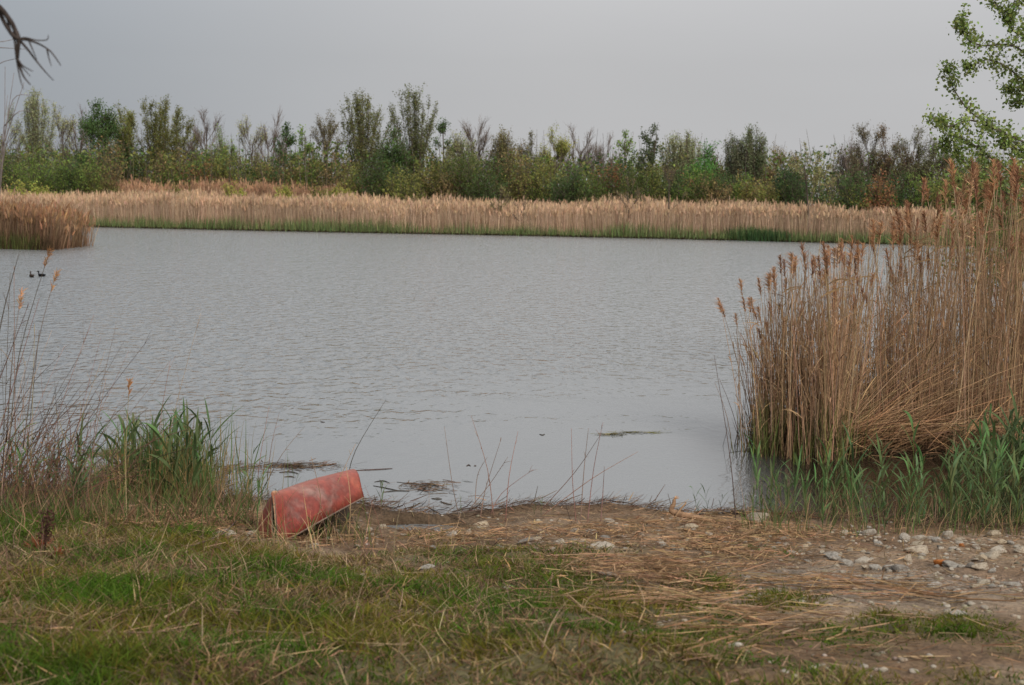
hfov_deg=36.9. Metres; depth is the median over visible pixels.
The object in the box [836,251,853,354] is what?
dry reed
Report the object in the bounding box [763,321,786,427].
dry reed
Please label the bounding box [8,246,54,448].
dead stalk
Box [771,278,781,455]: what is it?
dry reed
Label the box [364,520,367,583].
weed stem
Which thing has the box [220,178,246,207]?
bush
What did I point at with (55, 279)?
dead stalk
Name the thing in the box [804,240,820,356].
dry reed
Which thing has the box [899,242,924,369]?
dry reed
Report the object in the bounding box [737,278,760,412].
dry reed
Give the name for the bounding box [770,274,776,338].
dry reed
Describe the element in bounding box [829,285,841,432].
dry reed
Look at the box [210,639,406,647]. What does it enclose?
fallen stem
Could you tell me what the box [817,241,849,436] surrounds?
dry reed
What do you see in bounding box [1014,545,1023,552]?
stone
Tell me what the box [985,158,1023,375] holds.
dry reed
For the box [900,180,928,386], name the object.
dry reed
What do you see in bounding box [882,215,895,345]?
dry reed
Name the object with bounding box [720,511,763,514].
log
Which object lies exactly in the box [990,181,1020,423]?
dry reed
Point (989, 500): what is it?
reed shoot
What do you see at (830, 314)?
dry reed
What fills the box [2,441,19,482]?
reed shoot
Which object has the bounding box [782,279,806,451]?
dry reed
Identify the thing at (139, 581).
weed stem
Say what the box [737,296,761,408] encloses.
dry reed
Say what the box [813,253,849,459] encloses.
dry reed
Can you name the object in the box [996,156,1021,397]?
dry reed
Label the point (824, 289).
dry reed
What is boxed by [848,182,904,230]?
shrub
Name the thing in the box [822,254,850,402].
dry reed
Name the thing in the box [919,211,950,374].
dry reed
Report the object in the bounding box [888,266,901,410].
dry reed
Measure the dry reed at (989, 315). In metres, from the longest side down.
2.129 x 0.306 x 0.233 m
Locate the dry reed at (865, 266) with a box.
[850,229,877,362]
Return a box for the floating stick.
[356,468,391,470]
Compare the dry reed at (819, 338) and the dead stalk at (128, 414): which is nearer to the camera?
the dead stalk at (128, 414)
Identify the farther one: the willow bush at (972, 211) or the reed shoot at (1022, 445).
the willow bush at (972, 211)
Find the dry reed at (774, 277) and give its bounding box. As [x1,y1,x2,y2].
[766,268,779,382]
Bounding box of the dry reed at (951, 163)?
[945,157,964,450]
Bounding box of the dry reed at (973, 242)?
[958,192,994,334]
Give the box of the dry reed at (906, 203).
[896,200,922,358]
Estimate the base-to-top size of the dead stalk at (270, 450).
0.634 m
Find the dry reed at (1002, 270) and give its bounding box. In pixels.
[989,262,1005,402]
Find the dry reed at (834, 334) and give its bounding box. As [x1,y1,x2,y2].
[830,294,842,424]
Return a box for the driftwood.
[669,496,714,522]
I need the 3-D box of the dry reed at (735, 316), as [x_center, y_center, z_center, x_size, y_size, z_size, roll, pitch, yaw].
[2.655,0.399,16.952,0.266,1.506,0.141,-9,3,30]
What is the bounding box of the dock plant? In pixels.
[33,507,55,552]
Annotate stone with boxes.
[217,529,236,535]
[378,524,387,528]
[420,564,434,569]
[446,530,456,536]
[472,520,488,527]
[517,537,533,543]
[553,538,563,544]
[588,541,607,549]
[599,535,610,539]
[603,541,614,549]
[604,518,614,522]
[678,523,697,529]
[746,512,768,524]
[823,551,841,556]
[827,555,836,560]
[838,558,853,565]
[854,556,871,562]
[861,529,875,535]
[869,564,881,569]
[874,541,882,546]
[882,565,892,570]
[891,564,910,571]
[899,533,909,540]
[903,545,928,554]
[903,554,911,561]
[905,575,916,580]
[910,540,923,545]
[911,535,926,539]
[927,581,942,588]
[931,537,941,542]
[942,531,952,537]
[942,560,958,567]
[950,610,966,615]
[953,537,966,541]
[965,562,973,568]
[970,562,988,569]
[974,554,986,559]
[977,579,989,585]
[984,530,1001,536]
[984,551,999,558]
[988,568,995,572]
[989,545,1004,553]
[996,539,1006,543]
[1004,582,1021,587]
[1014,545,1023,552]
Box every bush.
[7,177,52,196]
[80,167,120,194]
[164,179,192,208]
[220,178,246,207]
[267,181,297,198]
[300,178,338,211]
[328,183,355,196]
[732,174,766,220]
[769,164,816,218]
[928,149,1023,366]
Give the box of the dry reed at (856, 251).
[854,244,864,400]
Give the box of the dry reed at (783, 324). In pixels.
[781,318,787,419]
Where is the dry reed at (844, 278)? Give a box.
[842,251,846,345]
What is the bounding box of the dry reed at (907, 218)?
[899,210,926,335]
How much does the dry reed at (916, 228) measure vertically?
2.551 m
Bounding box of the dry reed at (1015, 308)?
[1005,207,1022,398]
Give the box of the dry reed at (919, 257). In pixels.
[917,255,940,367]
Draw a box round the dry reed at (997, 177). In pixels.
[982,165,1002,310]
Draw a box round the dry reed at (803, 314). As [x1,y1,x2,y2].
[799,255,809,403]
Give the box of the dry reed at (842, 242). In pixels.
[834,238,843,308]
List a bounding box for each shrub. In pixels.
[0,136,21,190]
[0,146,31,195]
[3,138,56,193]
[13,146,62,190]
[24,164,81,189]
[42,155,96,194]
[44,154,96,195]
[51,142,122,193]
[75,159,118,191]
[86,136,128,192]
[105,157,129,182]
[110,139,154,182]
[122,146,169,182]
[146,152,186,188]
[152,140,196,186]
[163,149,210,187]
[177,153,220,192]
[193,136,243,185]
[228,159,266,186]
[235,170,283,194]
[244,157,278,184]
[255,152,304,185]
[272,162,312,190]
[285,144,332,186]
[301,173,321,185]
[310,142,355,190]
[333,154,372,197]
[351,146,394,213]
[353,158,407,196]
[382,159,429,200]
[383,170,429,199]
[404,152,456,198]
[413,143,451,214]
[422,160,473,202]
[430,145,488,202]
[440,131,498,201]
[452,152,496,194]
[460,157,514,201]
[464,148,515,200]
[487,143,541,203]
[497,147,554,202]
[522,171,554,203]
[526,154,564,219]
[540,161,596,204]
[544,165,595,204]
[568,163,618,219]
[577,171,603,199]
[587,157,627,195]
[594,151,640,201]
[603,163,660,200]
[618,160,673,213]
[641,155,680,214]
[644,161,698,203]
[644,167,695,199]
[661,165,721,202]
[679,172,735,205]
[683,165,730,221]
[702,168,739,204]
[709,164,755,201]
[724,169,767,201]
[724,172,757,220]
[739,172,775,201]
[749,173,787,224]
[769,154,816,230]
[808,181,861,208]
[818,183,877,227]
[826,153,892,230]
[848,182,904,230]
[860,165,898,229]
[868,168,926,210]
[877,187,929,215]
[897,179,933,207]
[902,165,953,211]
[927,169,966,223]
[934,182,969,210]
[960,163,999,227]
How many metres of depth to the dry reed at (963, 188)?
17.17 m
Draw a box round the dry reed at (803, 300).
[802,254,805,383]
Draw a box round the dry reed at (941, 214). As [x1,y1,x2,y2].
[912,209,945,387]
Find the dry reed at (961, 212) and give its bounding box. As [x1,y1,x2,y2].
[944,207,964,345]
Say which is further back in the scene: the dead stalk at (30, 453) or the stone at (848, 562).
the dead stalk at (30, 453)
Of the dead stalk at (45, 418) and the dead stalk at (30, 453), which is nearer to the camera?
the dead stalk at (30, 453)
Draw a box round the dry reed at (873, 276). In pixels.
[847,272,876,395]
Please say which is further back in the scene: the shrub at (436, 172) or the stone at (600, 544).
the shrub at (436, 172)
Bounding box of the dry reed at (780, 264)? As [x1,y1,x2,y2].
[775,253,806,387]
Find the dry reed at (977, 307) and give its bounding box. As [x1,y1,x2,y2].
[969,240,987,400]
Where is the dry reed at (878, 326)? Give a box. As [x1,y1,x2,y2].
[865,264,892,388]
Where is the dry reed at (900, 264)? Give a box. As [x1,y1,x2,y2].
[896,260,903,351]
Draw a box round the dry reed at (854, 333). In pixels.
[850,294,863,416]
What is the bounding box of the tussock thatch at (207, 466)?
[41,403,293,506]
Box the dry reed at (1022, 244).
[1020,235,1023,254]
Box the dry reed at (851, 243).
[842,234,855,367]
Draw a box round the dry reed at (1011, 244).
[996,233,1015,449]
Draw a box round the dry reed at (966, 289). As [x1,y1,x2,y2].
[955,260,969,412]
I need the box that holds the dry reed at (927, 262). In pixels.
[922,251,943,366]
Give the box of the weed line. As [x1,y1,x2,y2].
[610,429,668,433]
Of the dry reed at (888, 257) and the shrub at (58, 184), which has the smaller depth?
the dry reed at (888, 257)
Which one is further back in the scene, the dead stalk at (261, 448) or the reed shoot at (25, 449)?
the dead stalk at (261, 448)
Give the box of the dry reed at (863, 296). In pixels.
[845,238,878,374]
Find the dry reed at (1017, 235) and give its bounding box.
[1013,165,1021,341]
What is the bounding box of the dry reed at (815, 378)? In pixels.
[811,268,821,460]
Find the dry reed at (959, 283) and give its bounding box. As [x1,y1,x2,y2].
[955,242,966,373]
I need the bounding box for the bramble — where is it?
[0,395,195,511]
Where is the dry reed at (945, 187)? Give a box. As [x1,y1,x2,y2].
[940,179,969,391]
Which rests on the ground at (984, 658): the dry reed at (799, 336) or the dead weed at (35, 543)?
the dead weed at (35, 543)
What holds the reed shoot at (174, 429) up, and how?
on the ground at (984, 658)
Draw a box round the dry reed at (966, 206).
[952,190,973,360]
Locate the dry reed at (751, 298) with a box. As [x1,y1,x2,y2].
[749,296,766,393]
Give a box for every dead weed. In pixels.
[22,530,56,549]
[47,545,68,558]
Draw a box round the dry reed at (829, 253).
[822,244,833,446]
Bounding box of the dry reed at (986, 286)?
[972,211,992,390]
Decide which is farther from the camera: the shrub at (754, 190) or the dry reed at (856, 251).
the shrub at (754, 190)
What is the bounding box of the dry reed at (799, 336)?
[794,252,808,434]
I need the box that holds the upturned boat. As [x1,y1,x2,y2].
[257,469,363,540]
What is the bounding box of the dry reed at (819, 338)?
[815,285,823,411]
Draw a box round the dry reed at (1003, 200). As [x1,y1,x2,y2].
[995,189,1019,350]
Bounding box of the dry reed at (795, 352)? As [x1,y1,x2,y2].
[794,322,807,414]
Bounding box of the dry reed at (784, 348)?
[780,277,792,428]
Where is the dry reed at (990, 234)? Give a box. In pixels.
[982,187,1009,384]
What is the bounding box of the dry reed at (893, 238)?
[885,229,920,397]
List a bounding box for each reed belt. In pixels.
[0,184,1021,243]
[110,174,380,198]
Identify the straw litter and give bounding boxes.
[0,495,1023,684]
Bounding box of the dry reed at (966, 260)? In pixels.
[958,221,975,322]
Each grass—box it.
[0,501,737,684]
[0,502,1023,684]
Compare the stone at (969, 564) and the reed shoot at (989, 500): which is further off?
the reed shoot at (989, 500)
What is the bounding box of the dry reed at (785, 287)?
[776,278,787,356]
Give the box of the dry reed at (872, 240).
[870,236,884,339]
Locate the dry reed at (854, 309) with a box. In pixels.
[853,259,858,440]
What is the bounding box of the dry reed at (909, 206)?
[903,199,943,357]
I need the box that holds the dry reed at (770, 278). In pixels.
[761,271,772,362]
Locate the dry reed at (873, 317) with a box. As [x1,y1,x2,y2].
[863,292,883,357]
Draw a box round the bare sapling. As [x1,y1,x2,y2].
[0,39,31,191]
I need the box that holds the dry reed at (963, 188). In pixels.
[928,173,968,398]
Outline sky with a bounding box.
[0,0,1023,206]
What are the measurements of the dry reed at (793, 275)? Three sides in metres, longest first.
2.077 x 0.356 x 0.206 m
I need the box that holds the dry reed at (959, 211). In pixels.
[950,189,965,331]
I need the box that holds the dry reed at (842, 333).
[826,237,855,440]
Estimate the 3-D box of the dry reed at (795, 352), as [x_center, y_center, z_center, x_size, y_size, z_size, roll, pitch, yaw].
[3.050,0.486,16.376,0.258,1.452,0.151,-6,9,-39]
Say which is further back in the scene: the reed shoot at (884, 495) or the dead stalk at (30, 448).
the reed shoot at (884, 495)
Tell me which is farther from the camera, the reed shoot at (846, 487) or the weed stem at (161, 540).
the reed shoot at (846, 487)
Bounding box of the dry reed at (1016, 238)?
[1000,174,1023,305]
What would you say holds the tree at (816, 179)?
on the ground at (984, 658)
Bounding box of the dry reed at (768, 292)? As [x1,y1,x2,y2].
[761,275,772,357]
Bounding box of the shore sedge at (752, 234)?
[83,212,1003,244]
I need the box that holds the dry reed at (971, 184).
[940,166,980,439]
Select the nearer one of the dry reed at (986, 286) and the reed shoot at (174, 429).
the reed shoot at (174, 429)
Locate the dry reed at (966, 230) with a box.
[947,226,967,409]
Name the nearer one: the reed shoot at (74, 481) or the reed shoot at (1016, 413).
the reed shoot at (74, 481)
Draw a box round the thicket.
[0,122,1023,205]
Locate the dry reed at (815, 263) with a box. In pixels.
[810,254,828,308]
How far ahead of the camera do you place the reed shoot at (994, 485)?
12.10 m
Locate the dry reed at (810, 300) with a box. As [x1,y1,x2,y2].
[800,257,823,364]
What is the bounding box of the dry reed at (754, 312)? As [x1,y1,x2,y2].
[750,305,779,403]
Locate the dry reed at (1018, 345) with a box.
[1005,322,1023,400]
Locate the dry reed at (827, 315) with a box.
[822,253,827,427]
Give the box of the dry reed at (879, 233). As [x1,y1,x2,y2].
[855,220,885,424]
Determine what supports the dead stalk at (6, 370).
on the ground at (984, 658)
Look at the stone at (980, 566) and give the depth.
9.44 m
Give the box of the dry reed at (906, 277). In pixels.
[900,268,914,396]
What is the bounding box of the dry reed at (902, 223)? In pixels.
[881,218,910,391]
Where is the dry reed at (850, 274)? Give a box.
[840,266,851,423]
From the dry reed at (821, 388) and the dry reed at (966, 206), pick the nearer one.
the dry reed at (821, 388)
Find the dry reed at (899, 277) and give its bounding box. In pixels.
[886,212,901,348]
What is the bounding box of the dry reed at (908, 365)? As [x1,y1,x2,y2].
[902,326,915,441]
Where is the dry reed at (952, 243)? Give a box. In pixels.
[928,237,954,414]
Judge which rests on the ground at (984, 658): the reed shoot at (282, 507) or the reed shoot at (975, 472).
the reed shoot at (282, 507)
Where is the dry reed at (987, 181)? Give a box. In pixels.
[972,178,990,313]
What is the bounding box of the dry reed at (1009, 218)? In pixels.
[998,168,1019,324]
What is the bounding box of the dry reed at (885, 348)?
[881,293,888,412]
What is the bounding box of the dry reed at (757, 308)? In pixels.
[754,305,772,424]
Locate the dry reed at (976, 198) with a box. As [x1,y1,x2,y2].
[968,182,987,444]
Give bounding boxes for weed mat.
[55,447,118,456]
[590,431,621,435]
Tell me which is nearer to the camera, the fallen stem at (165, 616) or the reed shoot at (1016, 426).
the fallen stem at (165, 616)
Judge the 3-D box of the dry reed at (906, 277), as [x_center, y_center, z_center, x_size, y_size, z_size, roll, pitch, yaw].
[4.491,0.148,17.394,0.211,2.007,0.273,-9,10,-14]
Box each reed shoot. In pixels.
[0,412,31,481]
[1,422,38,494]
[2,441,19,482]
[3,440,33,488]
[15,443,50,503]
[17,432,40,482]
[31,455,47,503]
[40,432,63,492]
[53,418,94,464]
[54,454,83,503]
[58,461,92,503]
[62,459,87,503]
[66,462,77,503]
[67,421,111,483]
[72,439,91,499]
[76,413,83,483]
[76,447,92,501]
[78,432,94,500]
[83,445,104,491]
[86,409,127,472]
[95,409,141,474]
[98,431,119,481]
[103,422,152,493]
[107,434,142,482]
[112,415,142,484]
[121,417,153,468]
[123,412,153,462]
[124,414,166,470]
[125,395,170,463]
[125,408,145,455]
[126,414,144,446]
[133,415,177,492]
[135,407,172,478]
[139,447,147,482]
[142,416,162,476]
[143,408,182,492]
[143,423,184,501]
[144,422,183,493]
[146,427,165,461]
[149,428,187,490]
[151,396,192,463]
[159,410,189,501]
[163,430,196,496]
[164,446,181,489]
[169,432,197,507]
[171,408,208,487]
[172,407,206,457]
[175,407,190,467]
[177,397,206,469]
[180,404,231,462]
[182,422,228,474]
[185,399,206,457]
[188,438,222,494]
[188,444,204,499]
[189,422,205,452]
[190,410,203,502]
[192,424,219,459]
[192,426,240,481]
[198,406,242,470]
[204,397,232,468]
[238,466,256,497]
[244,440,264,485]
[256,471,266,505]
[257,466,268,518]
[275,489,294,540]
[376,480,387,503]
[743,433,760,488]
[749,485,760,520]
[755,502,773,528]
[757,479,762,503]
[758,449,774,505]
[759,458,799,517]
[760,457,784,497]
[762,480,774,511]
[769,460,788,498]
[776,470,794,510]
[778,454,810,500]
[781,475,794,507]
[793,446,802,509]
[793,462,809,504]
[796,481,806,520]
[800,464,826,515]
[800,477,813,509]
[812,458,833,500]
[815,459,839,513]
[816,503,823,531]
[817,501,832,521]
[818,438,835,498]
[819,442,853,512]
[824,465,843,517]
[825,466,837,515]
[827,471,843,524]
[838,452,871,518]
[839,467,850,511]
[841,441,851,499]
[841,465,861,511]
[842,422,871,494]
[842,464,851,508]
[848,463,874,511]
[854,466,860,512]
[857,475,879,534]
[863,431,894,479]
[869,453,893,510]
[869,465,888,489]
[871,465,887,513]
[873,458,907,513]
[876,433,893,515]
[881,495,892,536]
[883,450,936,532]
[889,471,910,514]
[890,452,923,527]
[890,456,929,515]
[894,467,925,512]
[895,410,921,466]
[904,441,933,507]
[904,472,938,532]
[905,453,937,512]
[912,467,929,517]
[925,444,952,508]
[926,475,942,512]
[930,443,959,506]
[930,467,965,517]
[932,450,967,515]
[933,482,944,519]
[937,450,971,510]
[940,467,961,514]
[941,469,964,505]
[945,439,965,487]
[946,457,962,514]
[947,413,988,460]
[948,417,975,460]
[949,422,998,472]
[949,485,973,518]
[950,435,987,493]
[950,440,973,507]
[951,426,986,480]
[951,432,984,496]
[953,448,992,521]
[954,481,972,511]
[955,478,969,503]
[961,448,991,503]
[962,460,974,495]
[963,421,991,483]
[964,429,999,484]
[966,453,1019,529]
[967,438,981,482]
[968,409,986,467]
[968,423,988,479]
[971,449,1019,532]
[971,461,1011,536]
[972,419,995,497]
[972,451,1006,518]
[976,482,987,517]
[977,404,991,463]
[978,415,1012,478]
[978,419,992,478]
[978,432,1007,506]
[978,499,991,529]
[979,406,1018,449]
[981,461,1020,509]
[985,430,1012,493]
[986,437,1021,501]
[987,430,1018,469]
[990,472,1003,521]
[992,425,1013,474]
[993,411,1023,481]
[993,420,1019,474]
[995,409,1023,468]
[995,461,1004,506]
[995,470,1023,517]
[998,476,1023,519]
[999,405,1019,454]
[1001,457,1023,509]
[1002,381,1023,458]
[1004,404,1022,463]
[1004,427,1023,473]
[1004,449,1023,521]
[1004,450,1023,535]
[1015,434,1023,487]
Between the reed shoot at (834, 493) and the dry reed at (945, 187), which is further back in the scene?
the dry reed at (945, 187)
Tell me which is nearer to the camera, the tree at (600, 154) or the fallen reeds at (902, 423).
the fallen reeds at (902, 423)
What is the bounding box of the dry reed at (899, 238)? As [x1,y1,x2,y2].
[882,228,904,371]
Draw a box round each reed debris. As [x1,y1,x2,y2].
[214,461,280,478]
[240,458,367,470]
[382,479,472,494]
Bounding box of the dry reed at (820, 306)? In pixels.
[795,269,829,428]
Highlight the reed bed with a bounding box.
[715,192,1023,464]
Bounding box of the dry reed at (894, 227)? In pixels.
[888,225,907,317]
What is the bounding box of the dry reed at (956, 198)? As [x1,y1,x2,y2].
[947,183,974,371]
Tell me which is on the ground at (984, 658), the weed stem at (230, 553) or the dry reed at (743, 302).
the weed stem at (230, 553)
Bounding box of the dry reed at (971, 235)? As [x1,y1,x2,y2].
[965,223,981,447]
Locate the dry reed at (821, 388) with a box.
[813,345,830,459]
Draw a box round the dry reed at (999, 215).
[992,204,1023,340]
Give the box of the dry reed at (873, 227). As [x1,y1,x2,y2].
[865,218,904,350]
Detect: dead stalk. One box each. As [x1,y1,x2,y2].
[0,255,18,328]
[0,300,38,428]
[0,302,28,377]
[0,353,58,445]
[0,370,24,511]
[0,375,28,443]
[0,385,73,502]
[0,386,52,494]
[1,333,50,481]
[1,353,6,476]
[3,289,23,451]
[4,317,17,501]
[6,288,26,442]
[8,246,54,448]
[8,345,67,485]
[10,382,68,484]
[14,316,24,490]
[15,331,36,490]
[17,377,28,467]
[18,425,34,505]
[20,381,76,470]
[20,385,36,510]
[21,351,40,505]
[22,268,62,448]
[22,330,39,495]
[25,385,81,473]
[29,353,80,474]
[31,329,34,483]
[34,371,102,443]
[35,398,53,509]
[44,408,99,502]
[44,435,99,498]
[49,315,93,446]
[49,351,128,502]
[50,340,124,484]
[57,354,103,501]
[61,333,149,467]
[61,342,99,509]
[66,384,146,490]
[73,458,88,512]
[83,360,170,462]
[85,379,105,509]
[88,327,115,509]
[125,377,133,521]
[159,364,171,496]
[161,314,200,466]
[258,409,268,475]
[265,426,304,484]
[267,415,280,479]
[301,458,321,543]
[344,468,350,544]
[349,400,385,469]
[444,426,460,521]
[468,457,509,510]
[471,416,493,515]
[475,458,486,503]
[480,438,500,515]
[490,469,532,513]
[505,433,517,520]
[540,436,599,510]
[542,452,636,515]
[571,428,575,521]
[580,428,588,520]
[587,424,602,519]
[600,466,604,520]
[646,501,690,521]
[714,356,735,519]
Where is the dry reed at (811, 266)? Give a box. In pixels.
[796,257,817,444]
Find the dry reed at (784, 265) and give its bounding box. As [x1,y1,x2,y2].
[782,259,802,357]
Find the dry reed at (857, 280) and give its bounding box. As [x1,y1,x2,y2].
[854,268,872,404]
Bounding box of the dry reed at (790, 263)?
[780,251,796,456]
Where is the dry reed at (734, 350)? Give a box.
[721,304,750,423]
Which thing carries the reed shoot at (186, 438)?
on the ground at (984, 658)
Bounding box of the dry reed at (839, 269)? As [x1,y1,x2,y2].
[836,243,859,332]
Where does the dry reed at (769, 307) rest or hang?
in the water
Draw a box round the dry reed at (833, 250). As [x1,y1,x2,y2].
[830,246,836,371]
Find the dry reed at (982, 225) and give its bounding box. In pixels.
[974,211,990,410]
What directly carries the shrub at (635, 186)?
on the ground at (984, 658)
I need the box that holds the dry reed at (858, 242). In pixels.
[850,239,878,310]
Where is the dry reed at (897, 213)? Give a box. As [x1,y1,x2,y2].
[892,206,929,385]
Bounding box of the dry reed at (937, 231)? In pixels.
[918,221,941,399]
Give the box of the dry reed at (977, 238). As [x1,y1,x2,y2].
[969,168,1007,386]
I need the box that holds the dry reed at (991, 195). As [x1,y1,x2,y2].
[953,179,998,451]
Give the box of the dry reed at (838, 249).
[831,245,841,383]
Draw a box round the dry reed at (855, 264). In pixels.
[849,253,859,371]
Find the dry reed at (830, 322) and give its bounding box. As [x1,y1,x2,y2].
[824,266,838,425]
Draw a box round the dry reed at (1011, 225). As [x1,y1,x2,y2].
[1002,182,1019,304]
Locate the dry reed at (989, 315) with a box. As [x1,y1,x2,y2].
[977,262,1005,414]
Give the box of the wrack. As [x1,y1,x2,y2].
[5,476,1023,534]
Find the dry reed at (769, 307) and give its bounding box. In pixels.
[767,300,788,427]
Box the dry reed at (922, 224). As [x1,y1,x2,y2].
[918,212,926,249]
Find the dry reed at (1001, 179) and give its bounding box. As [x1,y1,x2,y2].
[995,159,1012,380]
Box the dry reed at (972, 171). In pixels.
[965,156,989,432]
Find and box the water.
[0,227,1023,530]
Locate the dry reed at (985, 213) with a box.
[974,202,988,304]
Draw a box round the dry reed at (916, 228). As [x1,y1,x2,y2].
[895,218,922,377]
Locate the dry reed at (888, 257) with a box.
[882,248,913,418]
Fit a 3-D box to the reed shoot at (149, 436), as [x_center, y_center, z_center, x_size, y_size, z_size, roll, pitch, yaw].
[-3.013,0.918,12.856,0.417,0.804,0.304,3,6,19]
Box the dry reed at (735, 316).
[733,313,750,403]
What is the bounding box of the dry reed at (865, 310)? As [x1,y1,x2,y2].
[851,248,877,407]
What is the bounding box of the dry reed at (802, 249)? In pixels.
[798,242,816,369]
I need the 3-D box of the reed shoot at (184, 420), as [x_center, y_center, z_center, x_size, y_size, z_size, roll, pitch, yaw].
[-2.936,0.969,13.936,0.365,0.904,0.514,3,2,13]
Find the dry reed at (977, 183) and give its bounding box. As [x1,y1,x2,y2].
[966,162,1007,328]
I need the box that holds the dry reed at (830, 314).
[820,277,837,396]
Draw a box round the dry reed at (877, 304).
[873,253,878,369]
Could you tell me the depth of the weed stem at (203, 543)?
8.25 m
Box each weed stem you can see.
[0,524,7,573]
[16,491,24,550]
[103,478,107,545]
[137,544,146,604]
[151,506,166,574]
[167,566,171,623]
[203,503,205,569]
[210,549,221,608]
[222,515,232,592]
[232,513,269,559]
[292,570,324,625]
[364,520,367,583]
[380,499,388,549]
[394,510,399,569]
[475,547,488,608]
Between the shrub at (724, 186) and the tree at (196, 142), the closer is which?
the shrub at (724, 186)
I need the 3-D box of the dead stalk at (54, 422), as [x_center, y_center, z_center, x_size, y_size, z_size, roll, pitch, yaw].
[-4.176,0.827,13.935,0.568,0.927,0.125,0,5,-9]
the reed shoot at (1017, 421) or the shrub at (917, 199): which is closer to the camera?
the reed shoot at (1017, 421)
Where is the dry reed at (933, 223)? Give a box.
[901,215,938,375]
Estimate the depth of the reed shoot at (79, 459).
11.46 m
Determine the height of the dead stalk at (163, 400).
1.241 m
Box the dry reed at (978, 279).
[969,216,981,405]
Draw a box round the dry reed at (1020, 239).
[1014,231,1023,280]
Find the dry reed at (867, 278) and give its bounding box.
[862,231,875,356]
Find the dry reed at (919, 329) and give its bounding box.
[915,294,921,404]
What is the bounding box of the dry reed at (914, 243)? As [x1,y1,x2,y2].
[901,240,919,400]
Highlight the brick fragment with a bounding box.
[933,559,943,565]
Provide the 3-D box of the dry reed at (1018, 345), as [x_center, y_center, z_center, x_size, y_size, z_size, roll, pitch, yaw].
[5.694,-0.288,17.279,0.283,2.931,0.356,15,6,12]
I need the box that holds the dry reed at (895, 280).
[892,277,911,332]
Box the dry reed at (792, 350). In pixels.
[786,300,797,391]
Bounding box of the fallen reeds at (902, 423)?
[836,291,1023,464]
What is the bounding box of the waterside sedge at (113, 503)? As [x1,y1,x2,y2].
[0,449,1023,549]
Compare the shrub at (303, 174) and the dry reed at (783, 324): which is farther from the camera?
the shrub at (303, 174)
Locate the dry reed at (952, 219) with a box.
[948,216,956,388]
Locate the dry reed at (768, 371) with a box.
[762,339,778,450]
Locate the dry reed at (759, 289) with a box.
[756,278,771,442]
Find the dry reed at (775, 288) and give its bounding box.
[771,282,777,344]
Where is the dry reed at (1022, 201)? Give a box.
[990,187,1023,391]
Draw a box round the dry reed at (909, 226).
[904,222,940,410]
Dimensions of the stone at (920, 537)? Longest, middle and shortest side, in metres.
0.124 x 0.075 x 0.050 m
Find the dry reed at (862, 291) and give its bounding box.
[858,285,875,443]
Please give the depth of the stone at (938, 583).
8.45 m
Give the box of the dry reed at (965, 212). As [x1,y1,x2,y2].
[939,198,970,369]
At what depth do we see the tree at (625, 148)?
144.68 m
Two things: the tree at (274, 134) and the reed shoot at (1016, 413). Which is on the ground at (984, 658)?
the tree at (274, 134)
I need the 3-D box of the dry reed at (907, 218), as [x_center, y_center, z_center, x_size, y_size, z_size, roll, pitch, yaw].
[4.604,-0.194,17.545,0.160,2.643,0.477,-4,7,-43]
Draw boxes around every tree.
[0,5,60,88]
[0,102,36,179]
[17,85,60,180]
[43,100,87,169]
[61,104,101,161]
[68,97,137,181]
[111,107,137,177]
[113,95,196,178]
[163,111,204,167]
[181,108,227,171]
[203,123,241,177]
[232,114,275,177]
[251,108,289,171]
[270,121,301,178]
[288,124,317,181]
[306,108,349,182]
[337,87,391,178]
[363,121,416,190]
[387,83,439,180]
[425,118,454,178]
[438,129,485,174]
[457,117,494,177]
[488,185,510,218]
[490,124,517,182]
[512,199,527,222]
[514,130,549,184]
[534,123,578,181]
[555,125,605,182]
[583,131,622,178]
[606,130,638,190]
[614,176,645,217]
[631,122,660,185]
[656,130,694,187]
[662,159,688,229]
[677,129,702,170]
[680,138,721,189]
[700,151,731,184]
[721,130,747,188]
[737,122,770,193]
[760,141,812,189]
[787,142,840,236]
[830,131,867,198]
[844,120,896,196]
[868,123,925,193]
[879,125,934,194]
[907,134,956,199]
[941,139,1006,200]
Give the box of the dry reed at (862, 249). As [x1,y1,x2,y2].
[846,242,887,459]
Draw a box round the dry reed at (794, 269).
[786,254,799,384]
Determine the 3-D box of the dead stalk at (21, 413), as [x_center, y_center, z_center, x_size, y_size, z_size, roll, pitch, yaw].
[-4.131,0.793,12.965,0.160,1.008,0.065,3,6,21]
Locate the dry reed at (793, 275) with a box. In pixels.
[785,263,798,384]
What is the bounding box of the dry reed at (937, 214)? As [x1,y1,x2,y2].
[921,191,945,413]
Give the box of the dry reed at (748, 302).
[745,297,757,394]
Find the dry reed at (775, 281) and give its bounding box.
[770,266,782,382]
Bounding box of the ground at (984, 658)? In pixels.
[0,222,1023,684]
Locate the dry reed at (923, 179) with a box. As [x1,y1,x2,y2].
[921,176,944,336]
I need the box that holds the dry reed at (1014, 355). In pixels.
[1005,287,1023,442]
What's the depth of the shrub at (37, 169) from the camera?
134.53 m
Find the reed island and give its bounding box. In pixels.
[0,197,98,249]
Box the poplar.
[921,0,1023,279]
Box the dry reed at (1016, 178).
[996,165,1023,414]
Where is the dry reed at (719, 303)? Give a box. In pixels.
[715,298,744,447]
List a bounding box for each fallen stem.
[2,540,65,571]
[44,625,185,632]
[164,596,298,617]
[190,521,235,546]
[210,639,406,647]
[222,629,380,632]
[368,643,409,646]
[546,552,634,556]
[698,602,758,606]
[781,627,798,633]
[838,580,1015,601]
[859,582,932,592]
[876,614,933,617]
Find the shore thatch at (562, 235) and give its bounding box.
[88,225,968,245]
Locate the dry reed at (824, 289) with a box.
[821,269,831,316]

